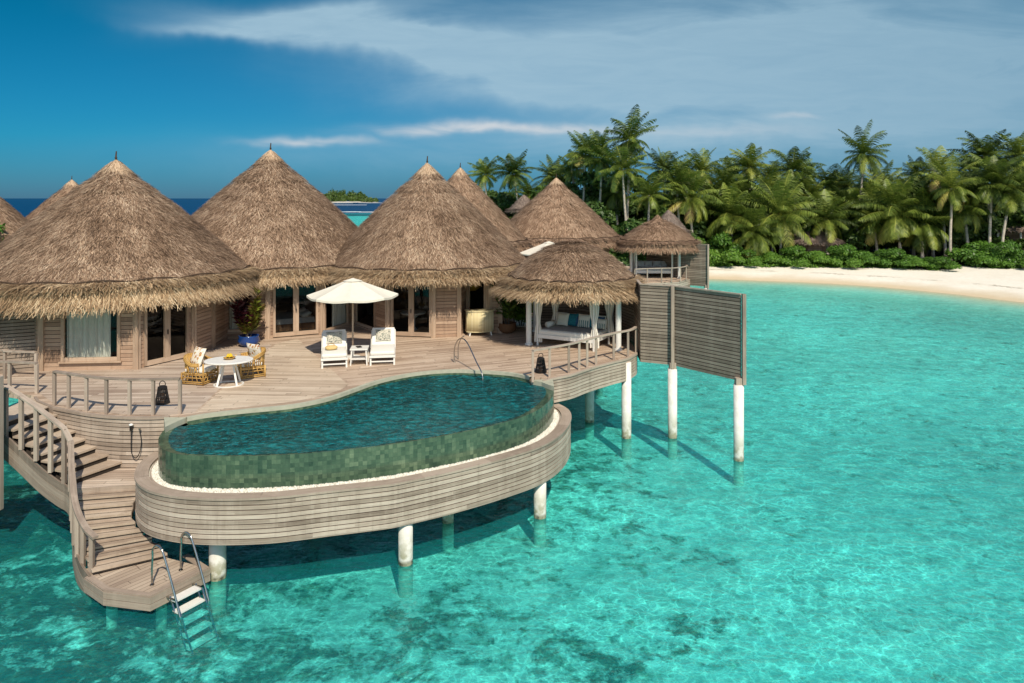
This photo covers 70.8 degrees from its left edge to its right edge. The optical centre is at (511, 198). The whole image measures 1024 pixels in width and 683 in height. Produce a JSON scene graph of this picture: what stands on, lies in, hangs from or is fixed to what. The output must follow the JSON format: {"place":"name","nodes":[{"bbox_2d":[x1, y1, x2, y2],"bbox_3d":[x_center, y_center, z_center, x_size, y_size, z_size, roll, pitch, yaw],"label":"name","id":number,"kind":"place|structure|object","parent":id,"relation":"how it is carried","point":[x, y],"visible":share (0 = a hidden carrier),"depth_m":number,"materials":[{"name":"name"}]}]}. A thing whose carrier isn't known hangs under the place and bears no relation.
{"place":"outdoors","nodes":[
{"label":"outdoors","id":0,"kind":"place"},
{"bbox_2d":[0,198,1023,682],"bbox_3d":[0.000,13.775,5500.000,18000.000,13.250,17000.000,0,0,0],"label":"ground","id":1,"kind":"structure","parent":0,"point":[904,644],"depth_m":18.38,"materials":[{"name":"liquid"}]},
{"bbox_2d":[0,376,3,509],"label":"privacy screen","id":2,"kind":"object","parent":1,"relation":"on","point":[1,442],"visible":1,"depth_m":17.41,"materials":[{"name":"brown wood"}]},
{"bbox_2d":[0,325,637,466],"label":"villa deck","id":3,"kind":"structure","parent":1,"relation":"on","point":[295,373],"depth_m":23.01,"materials":[{"name":"brown wood"}]},
{"bbox_2d":[0,307,36,372],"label":"privacy screen","id":4,"kind":"object","parent":3,"relation":"on","point":[18,333],"visible":0.51,"depth_m":23.22,"materials":[{"name":"brown wood"}]},
{"bbox_2d":[0,360,38,393],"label":"deck railing","id":5,"kind":"object","parent":3,"relation":"on","point":[9,371],"visible":0.95,"depth_m":20.73,"materials":[{"name":"brown wood"}]},
{"bbox_2d":[4,397,209,630],"bbox_3d":[-10.030,8.613,18.061,8.762,5.975,3.523,0,0,36],"label":"stair","id":6,"kind":"object","parent":3,"relation":"attached to","point":[120,576],"visible":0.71,"depth_m":16.33,"materials":[{"name":"brown wood"}]},
{"bbox_2d":[4,385,97,573],"bbox_3d":[-10.594,6.380,16.838,4.643,3.460,0.686,0,0,35],"label":"stair railing","id":7,"kind":"object","parent":6,"relation":"on","point":[80,529],"visible":0.96,"depth_m":17.16,"materials":[{"name":"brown wood"}]},
{"bbox_2d":[150,531,218,653],"bbox_3d":[-6.721,8.112,14.883,1.368,1.986,0.765,0,0,28],"label":"swim ladder","id":8,"kind":"object","parent":6,"relation":"attached to","point":[194,630],"visible":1,"depth_m":14.77,"materials":[{"name":"silver metal"}]},
{"bbox_2d":[52,370,181,415],"bbox_3d":[-10.525,5.143,18.884,3.932,0.985,0.472,0,0,12],"label":"deck railing","id":9,"kind":"object","parent":3,"relation":"on","point":[86,391],"visible":0.98,"depth_m":18.67,"materials":[{"name":"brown wood"}]},
{"bbox_2d":[0,151,267,370],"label":"thatched villa","id":10,"kind":"object","parent":3,"relation":"on","point":[107,265],"visible":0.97,"depth_m":24.14,"materials":[{"name":"plant"}]},
{"bbox_2d":[58,306,122,363],"bbox_3d":[-13.723,4.315,23.514,1.950,2.070,0.309,0,0,-5],"label":"window","id":11,"kind":"structure","parent":10,"relation":"in","point":[88,337],"depth_m":23.57,"materials":[{"name":"fabric"}]},
{"bbox_2d":[144,299,188,366],"bbox_3d":[-11.765,4.370,24.561,0.118,2.380,1.720,0,0,28],"label":"door","id":12,"kind":"structure","parent":10,"relation":"in","point":[167,356],"depth_m":24.54,"materials":[{"name":"brown wood"}]},
{"bbox_2d":[181,346,218,385],"bbox_3d":[-9.534,5.092,21.922,0.857,1.016,0.931,0,0,12],"label":"rattan chair","id":13,"kind":"object","parent":3,"relation":"on","point":[196,366],"visible":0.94,"depth_m":21.81,"materials":[{"name":"wicker"}]},
{"bbox_2d":[204,356,252,387],"bbox_3d":[-8.508,5.223,21.631,1.400,0.755,1.120,0,0,-10],"label":"dining table","id":14,"kind":"object","parent":3,"relation":"on","point":[221,361],"visible":0.94,"depth_m":21.50,"materials":[{"name":"white paint"}]},
{"bbox_2d":[229,286,266,346],"bbox_3d":[-10.020,4.420,27.273,1.377,2.361,1.507,0,0,0],"label":"potted plant","id":15,"kind":"object","parent":3,"relation":"on","point":[247,319],"visible":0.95,"depth_m":27.04,"materials":[{"name":"green plant"}]},
{"bbox_2d":[235,343,265,379],"bbox_3d":[-8.215,5.092,22.723,0.857,1.016,0.931,0,0,-32],"label":"rattan chair","id":16,"kind":"object","parent":3,"relation":"on","point":[256,352],"visible":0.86,"depth_m":22.56,"materials":[{"name":"brown wicker"}]},
{"bbox_2d":[171,143,357,338],"bbox_3d":[-11.306,1.509,33.690,12.716,8.202,12.722,0,0,0],"label":"thatched villa","id":17,"kind":"object","parent":3,"relation":"on","point":[279,223],"visible":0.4,"depth_m":30.55,"materials":[{"name":"plant"}]},
{"bbox_2d":[273,282,317,336],"bbox_3d":[-8.773,4.370,29.235,1.800,2.380,0.118,0,0,-28],"label":"door","id":18,"kind":"structure","parent":17,"relation":"in","point":[295,331],"depth_m":29.19,"materials":[{"name":"brown wood"}]},
{"bbox_2d":[276,298,315,331],"bbox_3d":[-9.600,4.995,31.000,2.100,1.090,1.900,0,0,-28],"label":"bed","id":19,"kind":"object","parent":17,"relation":"on","point":[307,317],"visible":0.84,"depth_m":30.55,"materials":[{"name":"white fabric"}]},
{"bbox_2d":[325,281,350,329],"bbox_3d":[-7.547,4.395,30.766,0.308,2.430,2.000,0,0,18],"label":"window","id":20,"kind":"structure","parent":17,"relation":"in","point":[339,316],"depth_m":31.12,"materials":[{"name":"brown wood"}]},
{"bbox_2d":[321,329,347,368],"bbox_3d":[-6.088,5.130,24.671,0.860,0.939,1.970,0,0,-14],"label":"sun lounger","id":21,"kind":"object","parent":3,"relation":"on","point":[338,338],"visible":0.98,"depth_m":24.94,"materials":[{"name":"fabric"}]},
{"bbox_2d":[306,278,397,358],"bbox_3d":[-5.600,4.200,25.327,2.920,2.800,2.920,0,0,14],"label":"parasol","id":22,"kind":"object","parent":3,"relation":"on","point":[352,290],"visible":0.91,"depth_m":24.61,"materials":[{"name":"white fabric"}]},
{"bbox_2d":[369,327,395,365],"bbox_3d":[-4.494,5.130,25.085,0.860,0.939,1.971,0,0,-9],"label":"sun lounger","id":23,"kind":"object","parent":3,"relation":"on","point":[383,342],"visible":1,"depth_m":25.35,"materials":[{"name":"fabric"}]},
{"bbox_2d":[320,156,525,337],"bbox_3d":[-3.869,1.844,32.694,10.946,7.532,10.962,0,0,0],"label":"thatched villa","id":24,"kind":"object","parent":3,"relation":"on","point":[430,242],"visible":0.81,"depth_m":29.76,"materials":[{"name":"plant"}]},
{"bbox_2d":[391,282,430,336],"bbox_3d":[-4.071,4.370,29.093,1.720,2.380,0.118,0,0,10],"label":"door","id":25,"kind":"structure","parent":24,"relation":"in","point":[410,332],"depth_m":29.05,"materials":[{"name":"brown wood"}]},
{"bbox_2d":[465,308,493,335],"bbox_3d":[-1.310,5.088,29.474,1.160,1.036,0.620,0,0,-14],"label":"bamboo cabinet","id":26,"kind":"object","parent":3,"relation":"on","point":[479,320],"visible":1,"depth_m":29.23,"materials":[{"name":"white paint"}]},
{"bbox_2d":[491,281,518,333],"bbox_3d":[-0.323,4.282,30.011,1.486,2.637,1.527,0,0,8],"label":"passage plant","id":27,"kind":"object","parent":3,"relation":"on","point":[508,312],"visible":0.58,"depth_m":29.77,"materials":[{"name":"green plant"}]},
{"bbox_2d":[489,240,648,350],"bbox_3d":[2.331,3.607,28.286,6.712,3.987,6.724,0,0,0],"label":"thatched gazebo","id":28,"kind":"object","parent":3,"relation":"on","point":[573,271],"visible":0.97,"depth_m":26.46,"materials":[{"name":"plant"}]},
{"bbox_2d":[534,297,613,351],"bbox_3d":[2.366,4.545,27.582,2.698,2.110,1.637,0,0,29],"label":"daybed","id":29,"kind":"object","parent":3,"relation":"on","point":[564,326],"visible":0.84,"depth_m":27.44,"materials":[{"name":"fabric"}]},
{"bbox_2d":[532,326,636,381],"bbox_3d":[2.647,5.143,24.064,0.311,0.985,5.742,0,0,43],"label":"deck railing","id":30,"kind":"object","parent":3,"relation":"on","point":[549,348],"visible":0.99,"depth_m":23.79,"materials":[{"name":"brown wood"}]},
{"bbox_2d":[134,399,571,612],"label":"pool platform","id":31,"kind":"structure","parent":1,"relation":"on","point":[217,523],"depth_m":16.07,"materials":[{"name":"brown wood"}]},
{"bbox_2d":[149,399,560,492],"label":"gravel","id":32,"kind":"structure","parent":31,"relation":"on","point":[359,425],"depth_m":20.61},
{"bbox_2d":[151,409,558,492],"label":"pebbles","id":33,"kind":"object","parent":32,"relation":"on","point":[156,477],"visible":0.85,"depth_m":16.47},
{"bbox_2d":[158,369,553,488],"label":"infinity pool","id":34,"kind":"structure","parent":31,"relation":"on","point":[181,469],"depth_m":17.05,"materials":[{"name":"green stone"}]},
{"bbox_2d":[169,375,545,454],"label":"pool water","id":35,"kind":"structure","parent":34,"relation":"in","point":[374,432],"depth_m":18.67,"materials":[{"name":"liquid"}]},
{"bbox_2d":[467,155,505,193],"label":"coconut palm","id":36,"kind":"object","parent":1,"relation":"on","point":[483,172],"visible":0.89,"depth_m":99.45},
{"bbox_2d":[489,149,535,199],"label":"coconut palm","id":37,"kind":"object","parent":1,"relation":"on","point":[511,166],"visible":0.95,"depth_m":97.43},
{"bbox_2d":[529,154,565,185],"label":"coconut palm","id":38,"kind":"object","parent":1,"relation":"on","point":[548,170],"visible":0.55,"depth_m":98.45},
{"bbox_2d":[551,149,587,187],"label":"coconut palm","id":39,"kind":"object","parent":1,"relation":"on","point":[570,176],"visible":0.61,"depth_m":93.54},
{"bbox_2d":[529,177,622,217],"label":"broadleaf tree","id":40,"kind":"object","parent":1,"relation":"on","point":[575,189],"visible":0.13,"depth_m":91.99,"materials":[{"name":"green plant"}]},
{"bbox_2d":[562,130,609,200],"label":"coconut palm","id":41,"kind":"object","parent":1,"relation":"on","point":[581,143],"visible":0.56,"depth_m":89.61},
{"bbox_2d":[570,126,622,203],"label":"coconut palm","id":42,"kind":"object","parent":1,"relation":"on","point":[601,164],"visible":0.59,"depth_m":85.38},
{"bbox_2d":[575,171,647,223],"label":"broadleaf tree","id":43,"kind":"object","parent":1,"relation":"on","point":[585,177],"visible":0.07,"depth_m":89.00,"materials":[{"name":"green plant"}]},
{"bbox_2d":[593,165,636,224],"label":"coconut palm","id":44,"kind":"object","parent":1,"relation":"on","point":[618,195],"visible":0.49,"depth_m":87.31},
{"bbox_2d":[587,141,648,261],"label":"coconut palm","id":45,"kind":"object","parent":1,"relation":"on","point":[623,164],"visible":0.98,"depth_m":81.65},
{"bbox_2d":[598,210,640,265],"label":"broadleaf tree","id":46,"kind":"object","parent":1,"relation":"on","point":[610,216],"visible":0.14,"depth_m":79.62,"materials":[{"name":"green plant"}]},
{"bbox_2d":[602,104,658,264],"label":"coconut palm","id":47,"kind":"object","parent":1,"relation":"on","point":[627,134],"visible":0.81,"depth_m":83.53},
{"bbox_2d":[609,182,661,226],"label":"broadleaf tree","id":48,"kind":"object","parent":1,"relation":"on","point":[633,210],"visible":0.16,"depth_m":87.61,"materials":[{"name":"green plant"}]},
{"bbox_2d":[532,279,745,485],"bbox_3d":[4.655,7.330,27.742,2.134,8.540,11.094,0,0,-31],"label":"privacy screen","id":49,"kind":"object","parent":1,"relation":"on","point":[697,329],"visible":0.6,"depth_m":24.80,"materials":[{"name":"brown wood"}]},
{"bbox_2d":[619,171,676,221],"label":"coconut palm","id":50,"kind":"object","parent":1,"relation":"on","point":[650,188],"visible":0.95,"depth_m":81.57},
{"bbox_2d":[626,266,689,288],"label":"villa deck","id":51,"kind":"structure","parent":1,"relation":"on","point":[655,279],"depth_m":49.66,"materials":[{"name":"brown wood"}]},
{"bbox_2d":[447,163,532,255],"bbox_3d":[-3.490,1.614,48.023,10.568,7.972,10.558,0,0,0],"label":"thatched villa","id":52,"kind":"object","parent":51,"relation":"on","point":[464,184],"visible":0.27,"depth_m":46.56,"materials":[{"name":"brown wood"}]},
{"bbox_2d":[510,174,623,257],"bbox_3d":[3.360,1.854,55.006,11.564,7.492,11.458,0,0,0],"label":"thatched villa","id":53,"kind":"object","parent":51,"relation":"on","point":[556,209],"visible":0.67,"depth_m":52.14,"materials":[{"name":"brown plant"}]},
{"bbox_2d":[634,253,672,277],"bbox_3d":[10.100,4.650,51.600,2.590,1.900,1.500,0,0,4],"label":"daybed","id":54,"kind":"object","parent":51,"relation":"on","point":[648,264],"visible":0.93,"depth_m":51.30,"materials":[{"name":"fabric"}]},
{"bbox_2d":[613,215,701,278],"bbox_3d":[10.527,3.383,51.990,6.832,4.433,6.802,0,0,0],"label":"thatched gazebo","id":55,"kind":"object","parent":51,"relation":"on","point":[657,234],"visible":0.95,"depth_m":50.11,"materials":[{"name":"plant"}]},
{"bbox_2d":[637,147,689,199],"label":"coconut palm","id":56,"kind":"object","parent":1,"relation":"on","point":[663,160],"visible":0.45,"depth_m":87.37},
{"bbox_2d":[646,244,708,288],"bbox_3d":[11.582,7.380,51.316,0.729,8.440,5.412,0,0,-43],"label":"privacy screen","id":57,"kind":"object","parent":1,"relation":"on","point":[698,269],"visible":0.52,"depth_m":50.25,"materials":[{"name":"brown wood"}]},
{"bbox_2d":[642,197,713,240],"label":"broadleaf tree","id":58,"kind":"object","parent":1,"relation":"on","point":[662,210],"visible":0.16,"depth_m":85.16,"materials":[{"name":"green plant"}]},
{"bbox_2d":[656,153,710,219],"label":"coconut palm","id":59,"kind":"object","parent":1,"relation":"on","point":[676,173],"visible":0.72,"depth_m":83.30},
{"bbox_2d":[659,166,722,232],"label":"coconut palm","id":60,"kind":"object","parent":1,"relation":"on","point":[688,209],"visible":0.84,"depth_m":83.01,"materials":[{"name":"plant"}]},
{"bbox_2d":[679,148,726,189],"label":"coconut palm","id":61,"kind":"object","parent":1,"relation":"on","point":[703,164],"visible":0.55,"depth_m":91.56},
{"bbox_2d":[670,193,743,240],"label":"broadleaf tree","id":62,"kind":"object","parent":1,"relation":"on","point":[699,227],"visible":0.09,"depth_m":85.01,"materials":[{"name":"green plant"}]},
{"bbox_2d":[694,237,742,260],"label":"beach shrub","id":63,"kind":"object","parent":1,"relation":"on","point":[732,254],"visible":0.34,"depth_m":80.45,"materials":[{"name":"green plant"}]},
{"bbox_2d":[706,232,742,265],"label":"beach shrub","id":64,"kind":"object","parent":1,"relation":"on","point":[720,239],"visible":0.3,"depth_m":82.08,"materials":[{"name":"green plant"}]},
{"bbox_2d":[702,161,747,229],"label":"coconut palm","id":65,"kind":"object","parent":1,"relation":"on","point":[724,177],"visible":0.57,"depth_m":87.38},
{"bbox_2d":[696,182,762,245],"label":"coconut palm","id":66,"kind":"object","parent":1,"relation":"on","point":[729,208],"visible":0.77,"depth_m":84.01,"materials":[{"name":"plant"}]},
{"bbox_2d":[719,143,773,189],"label":"coconut palm","id":67,"kind":"object","parent":1,"relation":"on","point":[744,160],"visible":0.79,"depth_m":91.22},
{"bbox_2d":[720,204,784,257],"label":"coconut palm","id":68,"kind":"object","parent":1,"relation":"on","point":[758,241],"visible":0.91,"depth_m":82.11,"materials":[{"name":"plant"}]},
{"bbox_2d":[749,164,799,251],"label":"coconut palm","id":69,"kind":"object","parent":1,"relation":"on","point":[772,180],"visible":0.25,"depth_m":87.31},
{"bbox_2d":[736,169,819,254],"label":"coconut palm","id":70,"kind":"object","parent":1,"relation":"on","point":[784,203],"visible":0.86,"depth_m":83.11,"materials":[{"name":"plant"}]},
{"bbox_2d":[761,251,809,266],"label":"beach shrub","id":71,"kind":"object","parent":1,"relation":"on","point":[772,256],"visible":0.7,"depth_m":79.97,"materials":[{"name":"green plant"}]},
{"bbox_2d":[764,146,826,224],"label":"coconut palm","id":72,"kind":"object","parent":1,"relation":"on","point":[797,164],"visible":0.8,"depth_m":89.44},
{"bbox_2d":[778,245,813,266],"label":"beach shrub","id":73,"kind":"object","parent":1,"relation":"on","point":[792,251],"visible":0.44,"depth_m":80.40,"materials":[{"name":"green plant"}]},
{"bbox_2d":[790,175,836,218],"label":"coconut palm","id":74,"kind":"object","parent":1,"relation":"on","point":[810,188],"visible":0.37,"depth_m":89.20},
{"bbox_2d":[787,228,844,253],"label":"island bungalow","id":75,"kind":"object","parent":1,"relation":"on","point":[818,242],"visible":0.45,"depth_m":85.70,"materials":[{"name":"brown wood"}]},
{"bbox_2d":[712,261,923,268],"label":"ground cover","id":76,"kind":"object","parent":1,"relation":"on","point":[774,264],"visible":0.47,"depth_m":79.95,"materials":[{"name":"green plant"}]},
{"bbox_2d":[801,164,851,199],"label":"coconut palm","id":77,"kind":"object","parent":1,"relation":"on","point":[833,181],"visible":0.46,"depth_m":93.29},
{"bbox_2d":[799,189,865,253],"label":"coconut palm","id":78,"kind":"object","parent":1,"relation":"on","point":[828,211],"visible":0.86,"depth_m":85.10,"materials":[{"name":"plant"}]},
{"bbox_2d":[808,250,863,267],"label":"beach shrub","id":79,"kind":"object","parent":1,"relation":"on","point":[823,256],"visible":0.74,"depth_m":78.57,"materials":[{"name":"green plant"}]},
{"bbox_2d":[804,206,871,251],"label":"broadleaf tree","id":80,"kind":"object","parent":1,"relation":"on","point":[854,236],"visible":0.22,"depth_m":86.39,"materials":[{"name":"green plant"}]},
{"bbox_2d":[810,182,872,252],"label":"coconut palm","id":81,"kind":"object","parent":1,"relation":"on","point":[850,196],"visible":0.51,"depth_m":87.01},
{"bbox_2d":[825,243,863,267],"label":"beach shrub","id":82,"kind":"object","parent":1,"relation":"on","point":[840,250],"visible":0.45,"depth_m":78.86,"materials":[{"name":"green plant"}]},
{"bbox_2d":[838,119,891,248],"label":"coconut palm","id":83,"kind":"object","parent":1,"relation":"on","point":[862,158],"visible":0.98,"depth_m":87.52,"materials":[{"name":"plant"}]},
{"bbox_2d":[836,172,893,250],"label":"coconut palm","id":84,"kind":"object","parent":1,"relation":"on","point":[849,190],"visible":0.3,"depth_m":88.80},
{"bbox_2d":[837,181,906,252],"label":"coconut palm","id":85,"kind":"object","parent":1,"relation":"on","point":[874,230],"visible":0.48,"depth_m":85.32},
{"bbox_2d":[856,160,908,248],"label":"coconut palm","id":86,"kind":"object","parent":1,"relation":"on","point":[884,172],"visible":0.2,"depth_m":91.49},
{"bbox_2d":[858,251,913,267],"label":"beach shrub","id":87,"kind":"object","parent":1,"relation":"on","point":[877,260],"visible":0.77,"depth_m":77.09,"materials":[{"name":"green plant"}]},
{"bbox_2d":[873,248,913,268],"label":"beach shrub","id":88,"kind":"object","parent":1,"relation":"on","point":[890,254],"visible":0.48,"depth_m":77.48,"materials":[{"name":"green plant"}]},
{"bbox_2d":[851,174,945,254],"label":"coconut palm","id":89,"kind":"object","parent":1,"relation":"on","point":[892,195],"visible":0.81,"depth_m":82.78,"materials":[{"name":"plant"}]},
{"bbox_2d":[877,187,973,257],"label":"coconut palm","id":90,"kind":"object","parent":1,"relation":"on","point":[926,229],"visible":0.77,"depth_m":81.90,"materials":[{"name":"plant"}]},
{"bbox_2d":[908,145,968,259],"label":"coconut palm","id":91,"kind":"object","parent":1,"relation":"on","point":[937,157],"visible":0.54,"depth_m":83.60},
{"bbox_2d":[922,256,958,270],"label":"beach shrub","id":92,"kind":"object","parent":1,"relation":"on","point":[939,260],"visible":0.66,"depth_m":74.85,"materials":[{"name":"green plant"}]},
{"bbox_2d":[918,152,988,260],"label":"coconut palm","id":93,"kind":"object","parent":1,"relation":"on","point":[956,191],"visible":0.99,"depth_m":79.49,"materials":[{"name":"plant"}]},
{"bbox_2d":[927,176,996,242],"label":"coconut palm","id":94,"kind":"object","parent":1,"relation":"on","point":[978,210],"visible":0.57,"depth_m":80.99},
{"bbox_2d":[928,211,996,250],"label":"broadleaf tree","id":95,"kind":"object","parent":1,"relation":"on","point":[956,243],"visible":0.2,"depth_m":85.98,"materials":[{"name":"green plant"}]},
{"bbox_2d":[947,240,1008,267],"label":"beach shrub","id":96,"kind":"object","parent":1,"relation":"on","point":[969,250],"visible":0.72,"depth_m":77.26,"materials":[{"name":"green plant"}]},
{"bbox_2d":[946,129,1013,241],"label":"coconut palm","id":97,"kind":"object","parent":1,"relation":"on","point":[985,149],"visible":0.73,"depth_m":85.47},
{"bbox_2d":[949,152,1023,243],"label":"coconut palm","id":98,"kind":"object","parent":1,"relation":"on","point":[1002,167],"visible":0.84,"depth_m":79.12,"materials":[{"name":"plant"}]},
{"bbox_2d":[961,203,1016,243],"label":"broadleaf tree","id":99,"kind":"object","parent":1,"relation":"on","point":[999,222],"visible":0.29,"depth_m":85.65,"materials":[{"name":"green plant"}]},
{"bbox_2d":[968,253,1023,268],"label":"beach shrub","id":100,"kind":"object","parent":1,"relation":"on","point":[985,258],"visible":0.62,"depth_m":74.92,"materials":[{"name":"green plant"}]},
{"bbox_2d":[973,167,1023,241],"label":"coconut palm","id":101,"kind":"object","parent":1,"relation":"on","point":[1009,197],"visible":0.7,"depth_m":78.45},
{"bbox_2d":[979,240,1023,268],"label":"beach shrub","id":102,"kind":"object","parent":1,"relation":"on","point":[1012,247],"visible":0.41,"depth_m":75.09,"materials":[{"name":"green plant"}]},
{"bbox_2d":[980,206,1023,248],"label":"broadleaf tree","id":103,"kind":"object","parent":1,"relation":"on","point":[1012,218],"visible":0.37,"depth_m":85.28,"materials":[{"name":"green plant"}]},
{"bbox_2d":[985,215,1023,251],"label":"island bungalow","id":104,"kind":"object","parent":1,"relation":"on","point":[1014,235],"visible":0.14,"depth_m":85.94,"materials":[{"name":"brown wood"}]},
{"bbox_2d":[989,131,1023,208],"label":"coconut palm","id":105,"kind":"object","parent":1,"relation":"on","point":[1016,149],"visible":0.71,"depth_m":83.89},
{"bbox_3d":[-38.500,8.600,58.900,15.000,6.000,16.200,0,0,0],"label":"villa deck","id":106,"kind":"object","parent":1,"relation":"on","visible":0},
{"bbox_2d":[0,197,29,241],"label":"thatched villa","id":107,"kind":"object","parent":106,"relation":"on","point":[12,218],"visible":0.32,"depth_m":53.52,"materials":[{"name":"brown wood"}]},
{"bbox_2d":[25,177,78,219],"bbox_3d":[-37.597,1.839,61.488,11.062,7.522,11.114,0,0,0],"label":"thatched villa","id":108,"kind":"object","parent":106,"relation":"on","point":[71,184],"visible":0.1,"depth_m":60.09,"materials":[{"name":"brown wood"}]},
{"bbox_2d":[0,0,1023,197],"label":"sky","id":109,"kind":"structure","parent":0,"point":[356,95],"materials":[{"name":"blue"}]},
{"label":"distant island","id":110,"kind":"structure","parent":0,"visible":0},
{"bbox_2d":[324,189,378,201],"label":"distant wood","id":111,"kind":"object","parent":110,"relation":"on","point":[335,196],"visible":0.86,"depth_m":1485.91,"materials":[{"name":"green plant"}]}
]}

